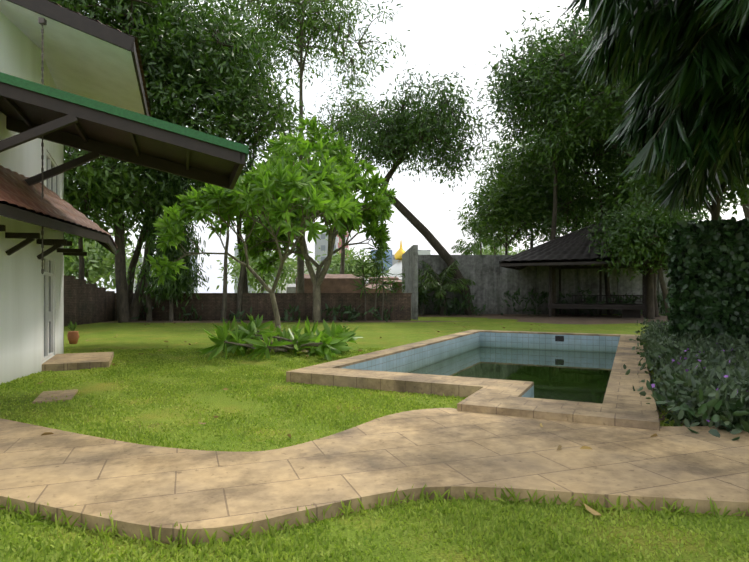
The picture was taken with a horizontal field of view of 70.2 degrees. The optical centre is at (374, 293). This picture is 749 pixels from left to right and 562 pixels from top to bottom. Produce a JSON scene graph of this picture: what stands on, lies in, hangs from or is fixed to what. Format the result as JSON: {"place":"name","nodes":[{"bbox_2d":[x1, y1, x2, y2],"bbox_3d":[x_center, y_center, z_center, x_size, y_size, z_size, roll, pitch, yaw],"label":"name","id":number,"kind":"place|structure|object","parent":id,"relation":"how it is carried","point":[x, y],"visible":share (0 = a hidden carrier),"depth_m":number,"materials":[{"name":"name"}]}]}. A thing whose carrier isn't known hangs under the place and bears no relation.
{"place":"outdoors","nodes":[
{"label":"outdoors","id":0,"kind":"place"},
{"bbox_2d":[0,11,63,383],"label":"house","id":1,"kind":"structure","parent":0,"point":[31,318],"depth_m":10.35,"materials":[{"name":"white paint"}]},
{"bbox_2d":[0,165,117,259],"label":"porch roof","id":2,"kind":"structure","parent":1,"relation":"attached to","point":[21,199],"depth_m":9.50,"materials":[{"name":"brown tile"}]},
{"bbox_2d":[0,0,150,116],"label":"roof","id":3,"kind":"structure","parent":1,"relation":"on","point":[90,58],"depth_m":10.50,"materials":[{"name":"white paint"}]},
{"bbox_2d":[38,17,46,273],"bbox_3d":[-5.810,-2.572,9.319,0.090,4.469,0.090,0,0,-2],"label":"rain chain","id":4,"kind":"object","parent":3,"relation":"hanging from","point":[42,21],"visible":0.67,"depth_m":9.31,"materials":[{"name":"grey metal"}]},
{"bbox_2d":[0,72,248,189],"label":"roof eave","id":5,"kind":"object","parent":1,"relation":"attached to","point":[95,128],"visible":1,"depth_m":8.87,"materials":[{"name":"metal"}]},
{"bbox_2d":[0,314,748,561],"bbox_3d":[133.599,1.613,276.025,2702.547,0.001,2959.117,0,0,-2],"label":"ground","id":6,"kind":"structure","parent":0,"point":[133,336],"depth_m":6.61,"materials":[{"name":"green plant"}]},
{"bbox_2d":[32,389,77,403],"bbox_3d":[-4.958,1.601,8.308,0.500,0.030,0.900,0,0,-24],"label":"stepping stone","id":7,"kind":"object","parent":6,"relation":"on","point":[58,394],"visible":0.93,"depth_m":8.28,"materials":[{"name":"beige stone"}]},
{"bbox_2d":[67,321,78,343],"bbox_3d":[-9.657,1.226,17.036,0.365,0.773,0.340,0,0,-40],"label":"terracotta pot","id":8,"kind":"object","parent":6,"relation":"on","point":[73,336],"visible":1,"depth_m":16.97,"materials":[{"name":"orange ceramic"}]},
{"bbox_2d":[42,352,113,371],"bbox_3d":[-6.709,1.538,12.184,1.240,0.150,2.100,0,0,-24],"label":"doorstep","id":9,"kind":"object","parent":6,"relation":"on","point":[67,361],"depth_m":11.45,"materials":[{"name":"beige stone"}]},
{"bbox_2d":[64,219,132,283],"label":"tree","id":10,"kind":"object","parent":6,"relation":"on","point":[92,263],"visible":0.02,"depth_m":59.72,"materials":[{"name":"green plant"}]},
{"bbox_2d":[64,229,149,288],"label":"tree","id":11,"kind":"object","parent":6,"relation":"on","point":[97,269],"visible":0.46,"depth_m":52.73,"materials":[{"name":"green plant"}]},
{"bbox_2d":[64,149,158,278],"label":"tree","id":12,"kind":"object","parent":6,"relation":"on","point":[93,211],"visible":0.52,"depth_m":27.81,"materials":[{"name":"green plant"}]},
{"bbox_2d":[64,145,163,209],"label":"tree","id":13,"kind":"object","parent":6,"relation":"on","point":[97,162],"visible":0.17,"depth_m":25.75,"materials":[{"name":"green plant"}]},
{"bbox_2d":[49,0,231,322],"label":"tree","id":14,"kind":"object","parent":6,"relation":"on","point":[116,10],"visible":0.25,"depth_m":28.25,"materials":[{"name":"green plant"}]},
{"bbox_2d":[127,257,157,292],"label":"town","id":15,"kind":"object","parent":6,"relation":"on","point":[141,260],"visible":0.07,"depth_m":158.05},
{"bbox_2d":[74,88,261,320],"bbox_3d":[-12.283,-5.075,31.465,11.218,13.503,12.182,0,0,-2],"label":"tree","id":16,"kind":"object","parent":6,"relation":"on","point":[135,258],"visible":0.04,"depth_m":29.74,"materials":[{"name":"green plant"}]},
{"bbox_2d":[189,251,197,292],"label":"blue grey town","id":17,"kind":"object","parent":6,"relation":"on","point":[196,261],"depth_m":150.70},
{"bbox_2d":[106,0,310,321],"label":"tree","id":18,"kind":"object","parent":6,"relation":"on","point":[210,58],"visible":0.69,"depth_m":28.43,"materials":[{"name":"green plant"}]},
{"bbox_2d":[64,275,411,325],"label":"boundary wall","id":19,"kind":"structure","parent":6,"relation":"on","point":[86,303],"depth_m":31.74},
{"bbox_2d":[186,0,296,292],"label":"tree","id":20,"kind":"object","parent":6,"relation":"on","point":[245,286],"visible":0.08,"depth_m":34.49,"materials":[{"name":"green plant"}]},
{"bbox_2d":[235,246,258,292],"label":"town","id":21,"kind":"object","parent":6,"relation":"on","point":[249,289],"visible":0.07,"depth_m":178.75},
{"bbox_2d":[146,131,364,339],"bbox_3d":[-3.926,-1.807,16.693,7.337,6.856,5.785,0,0,-2],"label":"frangipani tree","id":22,"kind":"object","parent":6,"relation":"on","point":[309,186],"visible":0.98,"depth_m":16.80,"materials":[{"name":"green plant"}]},
{"bbox_2d":[216,248,312,292],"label":"tree","id":23,"kind":"object","parent":6,"relation":"on","point":[267,277],"visible":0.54,"depth_m":68.60,"materials":[{"name":"green plant"}]},
{"bbox_2d":[259,261,289,292],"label":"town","id":24,"kind":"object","parent":6,"relation":"on","point":[279,290],"visible":0.14,"depth_m":129.37},
{"bbox_2d":[98,320,456,322],"bbox_3d":[-5.272,1.607,30.975,24.719,0.001,3.315,0,0,-2],"label":"grass strip","id":25,"kind":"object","parent":6,"relation":"on","point":[215,321],"depth_m":30.54,"materials":[{"name":"green plant"}]},
{"bbox_2d":[102,160,188,321],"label":"tree","id":26,"kind":"object","parent":25,"relation":"on","point":[147,203],"visible":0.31,"depth_m":29.32,"materials":[{"name":"green plant"}]},
{"bbox_2d":[127,169,209,321],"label":"columnar tree","id":27,"kind":"object","parent":25,"relation":"on","point":[184,282],"visible":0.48,"depth_m":29.85,"materials":[{"name":"green plant"}]},
{"bbox_2d":[168,136,264,320],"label":"tree","id":28,"kind":"object","parent":25,"relation":"on","point":[224,296],"visible":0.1,"depth_m":30.57,"materials":[{"name":"green plant"}]},
{"bbox_2d":[189,49,319,319],"bbox_3d":[-6.981,-6.199,32.109,7.623,15.652,7.863,0,0,-2],"label":"tree","id":29,"kind":"object","parent":25,"relation":"on","point":[281,117],"visible":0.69,"depth_m":30.68,"materials":[{"name":"green plant"}]},
{"bbox_2d":[235,115,396,320],"bbox_3d":[-3.417,-3.757,30.607,9.433,10.766,10.894,0,0,-2],"label":"frangipani tree","id":30,"kind":"object","parent":25,"relation":"on","point":[376,210],"visible":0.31,"depth_m":30.23,"materials":[{"name":"green plant"}]},
{"bbox_2d":[195,314,362,361],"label":"plants","id":31,"kind":"object","parent":6,"relation":"on","point":[240,340],"visible":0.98,"depth_m":13.78,"materials":[{"name":"green plant"}]},
{"bbox_2d":[290,261,319,283],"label":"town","id":32,"kind":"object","parent":6,"relation":"on","point":[314,268],"visible":0.07,"depth_m":109.62},
{"bbox_2d":[212,0,409,292],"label":"tall airy tree","id":33,"kind":"object","parent":6,"relation":"on","point":[306,26],"visible":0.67,"depth_m":39.21,"materials":[{"name":"green plant"}]},
{"bbox_2d":[315,233,337,273],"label":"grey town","id":34,"kind":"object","parent":6,"relation":"on","point":[322,243],"visible":0.07,"depth_m":149.63},
{"bbox_2d":[337,231,348,256],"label":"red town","id":35,"kind":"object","parent":6,"relation":"on","point":[340,240],"depth_m":169.79},
{"bbox_2d":[286,274,401,292],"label":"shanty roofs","id":36,"kind":"structure","parent":6,"relation":"on","point":[335,283],"depth_m":40.22,"materials":[{"name":"metal"}]},
{"bbox_2d":[303,82,385,273],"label":"tall airy tree","id":37,"kind":"object","parent":6,"relation":"on","point":[339,126],"visible":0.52,"depth_m":42.70,"materials":[{"name":"green plant"}]},
{"bbox_2d":[304,239,388,278],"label":"tree","id":38,"kind":"object","parent":6,"relation":"on","point":[350,265],"visible":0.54,"depth_m":77.67,"materials":[{"name":"green plant"}]},
{"bbox_2d":[37,322,672,514],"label":"fallen leaves","id":39,"kind":"object","parent":6,"relation":"on","point":[591,510],"visible":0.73,"depth_m":5.88,"materials":[{"name":"brown plant"}]},
{"bbox_2d":[0,408,748,543],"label":"path","id":40,"kind":"structure","parent":6,"relation":"on","point":[135,488],"depth_m":4.53,"materials":[{"name":"stone"}]},
{"bbox_2d":[0,484,748,548],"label":"grass tufts","id":41,"kind":"object","parent":6,"relation":"on","point":[347,511],"visible":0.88,"depth_m":3.83,"materials":[{"name":"green plant"}]},
{"bbox_2d":[370,250,391,274],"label":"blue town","id":42,"kind":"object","parent":6,"relation":"on","point":[388,257],"visible":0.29,"depth_m":160.16},
{"bbox_2d":[350,239,432,320],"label":"dracaena plants","id":43,"kind":"object","parent":6,"relation":"on","point":[376,264],"visible":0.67,"depth_m":31.18,"materials":[{"name":"green plant"}]},
{"bbox_2d":[385,260,401,275],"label":"dome","id":44,"kind":"structure","parent":6,"relation":"on","point":[396,268],"depth_m":83.92,"materials":[{"name":"white"}]},
{"bbox_2d":[394,241,404,259],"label":"golden spire","id":45,"kind":"structure","parent":44,"relation":"on","point":[400,252],"depth_m":84.52,"materials":[{"name":"orange"}]},
{"bbox_2d":[392,255,398,265],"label":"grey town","id":46,"kind":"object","parent":6,"relation":"on","point":[394,261],"depth_m":190.25},
{"bbox_2d":[129,286,668,321],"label":"wall shrubs","id":47,"kind":"object","parent":6,"relation":"on","point":[456,301],"depth_m":38.43,"materials":[{"name":"green plant"}]},
{"bbox_2d":[332,60,504,314],"bbox_3d":[3.063,-7.448,40.092,13.031,18.225,11.428,0,0,-2],"label":"leaning tree","id":48,"kind":"object","parent":6,"relation":"on","point":[401,136],"visible":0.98,"depth_m":38.33,"materials":[{"name":"green plant"}]},
{"bbox_2d":[418,250,429,254],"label":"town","id":49,"kind":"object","parent":6,"relation":"on","point":[423,252],"visible":0.14,"depth_m":150.44},
{"bbox_2d":[418,259,474,314],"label":"palm","id":50,"kind":"object","parent":6,"relation":"on","point":[434,283],"visible":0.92,"depth_m":39.17,"materials":[{"name":"green plant"}]},
{"bbox_2d":[451,238,486,254],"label":"tree","id":51,"kind":"object","parent":6,"relation":"on","point":[475,247],"visible":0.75,"depth_m":55.90,"materials":[{"name":"green plant"}]},
{"bbox_2d":[458,214,483,254],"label":"tree","id":52,"kind":"object","parent":6,"relation":"on","point":[464,227],"visible":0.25,"depth_m":50.23,"materials":[{"name":"green plant"}]},
{"bbox_2d":[286,330,659,430],"bbox_3d":[3.480,1.528,13.402,5.950,0.210,13.850,0,0,26],"label":"pool coping","id":53,"kind":"object","parent":6,"relation":"on","point":[624,404],"visible":0.83,"depth_m":8.42,"materials":[{"name":"beige stone"}]},
{"bbox_2d":[342,332,619,397],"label":"pool walls","id":54,"kind":"structure","parent":6,"relation":"in","point":[411,360],"depth_m":18.37,"materials":[{"name":"blue tile"}]},
{"bbox_2d":[408,347,615,403],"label":"pool water","id":55,"kind":"structure","parent":54,"relation":"in","point":[580,376],"depth_m":14.24,"materials":[{"name":"green liquid"}]},
{"bbox_2d":[555,336,563,341],"bbox_3d":[6.612,1.613,19.026,0.300,0.200,0.020,0,0,26],"label":"pool skimmer","id":56,"kind":"object","parent":54,"relation":"attached to","point":[559,338],"visible":1,"depth_m":19.02,"materials":[{"name":"black plastic"}]},
{"bbox_2d":[418,314,559,317],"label":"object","id":57,"kind":"structure","parent":6,"relation":"on","point":[494,315],"depth_m":38.02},
{"bbox_2d":[479,242,508,253],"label":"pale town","id":58,"kind":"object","parent":6,"relation":"on","point":[489,248],"depth_m":171.22},
{"bbox_2d":[470,244,526,254],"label":"tree","id":59,"kind":"object","parent":6,"relation":"on","point":[499,252],"visible":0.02,"depth_m":74.63,"materials":[{"name":"green plant"}]},
{"bbox_2d":[482,230,514,254],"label":"tree","id":60,"kind":"object","parent":6,"relation":"on","point":[492,246],"visible":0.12,"depth_m":53.28,"materials":[{"name":"green plant"}]},
{"bbox_2d":[449,163,566,254],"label":"tree","id":61,"kind":"object","parent":6,"relation":"on","point":[493,210],"visible":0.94,"depth_m":42.06,"materials":[{"name":"green plant"}]},
{"bbox_2d":[457,120,595,247],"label":"tree","id":62,"kind":"object","parent":6,"relation":"on","point":[512,163],"visible":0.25,"depth_m":44.91,"materials":[{"name":"green plant"}]},
{"bbox_2d":[402,245,670,319],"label":"tall wall","id":63,"kind":"structure","parent":6,"relation":"on","point":[491,278],"depth_m":41.28,"materials":[{"name":"grey concrete"}]},
{"bbox_2d":[464,5,625,315],"bbox_3d":[13.143,-9.277,38.303,12.747,21.795,13.165,0,0,37],"label":"tree","id":64,"kind":"object","parent":6,"relation":"on","point":[513,78],"visible":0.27,"depth_m":36.73,"materials":[{"name":"green plant"}]},
{"bbox_2d":[489,165,636,250],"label":"tree","id":65,"kind":"object","parent":6,"relation":"on","point":[567,211],"visible":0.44,"depth_m":41.23,"materials":[{"name":"green plant"}]},
{"bbox_2d":[509,105,630,314],"bbox_3d":[16.948,-6.569,40.088,12.980,16.413,11.829,0,0,20],"label":"tree","id":66,"kind":"object","parent":6,"relation":"on","point":[566,171],"visible":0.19,"depth_m":39.55,"materials":[{"name":"green plant"}]},
{"bbox_2d":[504,1,654,318],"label":"tree","id":67,"kind":"object","parent":6,"relation":"on","point":[566,125],"visible":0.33,"depth_m":32.36,"materials":[{"name":"green plant"}]},
{"bbox_2d":[499,222,667,318],"bbox_3d":[15.806,-1.707,37.581,11.554,6.640,11.357,0,0,26],"label":"gazebo","id":68,"kind":"object","parent":6,"relation":"on","point":[572,248],"visible":0.5,"depth_m":35.04,"materials":[{"name":"wood"}]},
{"bbox_2d":[599,40,655,141],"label":"tree","id":69,"kind":"object","parent":6,"relation":"on","point":[643,70],"depth_m":14.24,"materials":[{"name":"green plant"}]},
{"bbox_2d":[577,193,707,320],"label":"tree","id":70,"kind":"object","parent":6,"relation":"on","point":[634,236],"visible":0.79,"depth_m":29.73,"materials":[{"name":"green plant"}]},
{"bbox_2d":[571,149,740,316],"bbox_3d":[18.740,-5.301,36.594,9.683,13.865,9.580,0,0,-2],"label":"tree","id":71,"kind":"object","parent":6,"relation":"on","point":[613,190],"visible":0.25,"depth_m":36.41,"materials":[{"name":"green plant"}]},
{"bbox_2d":[565,0,748,117],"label":"palm","id":72,"kind":"object","parent":6,"relation":"on","point":[673,31],"visible":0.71,"depth_m":8.06,"materials":[{"name":"green plant"}]},
{"bbox_2d":[576,14,748,218],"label":"tree","id":73,"kind":"object","parent":6,"relation":"on","point":[745,211],"depth_m":26.34,"materials":[{"name":"green plant"}]},
{"bbox_2d":[649,372,691,425],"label":"bed soil","id":74,"kind":"structure","parent":6,"relation":"on","point":[662,418],"depth_m":6.95,"materials":[{"name":"brown soil"}]},
{"bbox_2d":[602,141,748,233],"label":"dark tree","id":75,"kind":"object","parent":6,"relation":"on","point":[648,191],"visible":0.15,"depth_m":17.32,"materials":[{"name":"green plant"}]},
{"bbox_2d":[603,20,748,217],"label":"palm","id":76,"kind":"object","parent":6,"relation":"on","point":[699,132],"visible":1,"depth_m":9.10,"materials":[{"name":"green plant"}]},
{"bbox_2d":[623,318,748,440],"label":"shrub bed","id":77,"kind":"object","parent":6,"relation":"on","point":[701,380],"visible":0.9,"depth_m":7.18,"materials":[{"name":"green plant"}]},
{"bbox_2d":[665,216,748,344],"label":"ivy wall","id":78,"kind":"structure","parent":6,"relation":"on","point":[708,275],"depth_m":11.64,"materials":[{"name":"green plant"}]},
{"bbox_2d":[64,0,748,292],"label":"sky","id":79,"kind":"structure","parent":0,"point":[448,36],"materials":[{"name":"white"}]},
{"bbox_2d":[486,314,667,324],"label":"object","id":80,"kind":"structure","parent":0,"point":[586,319],"depth_m":32.93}
]}

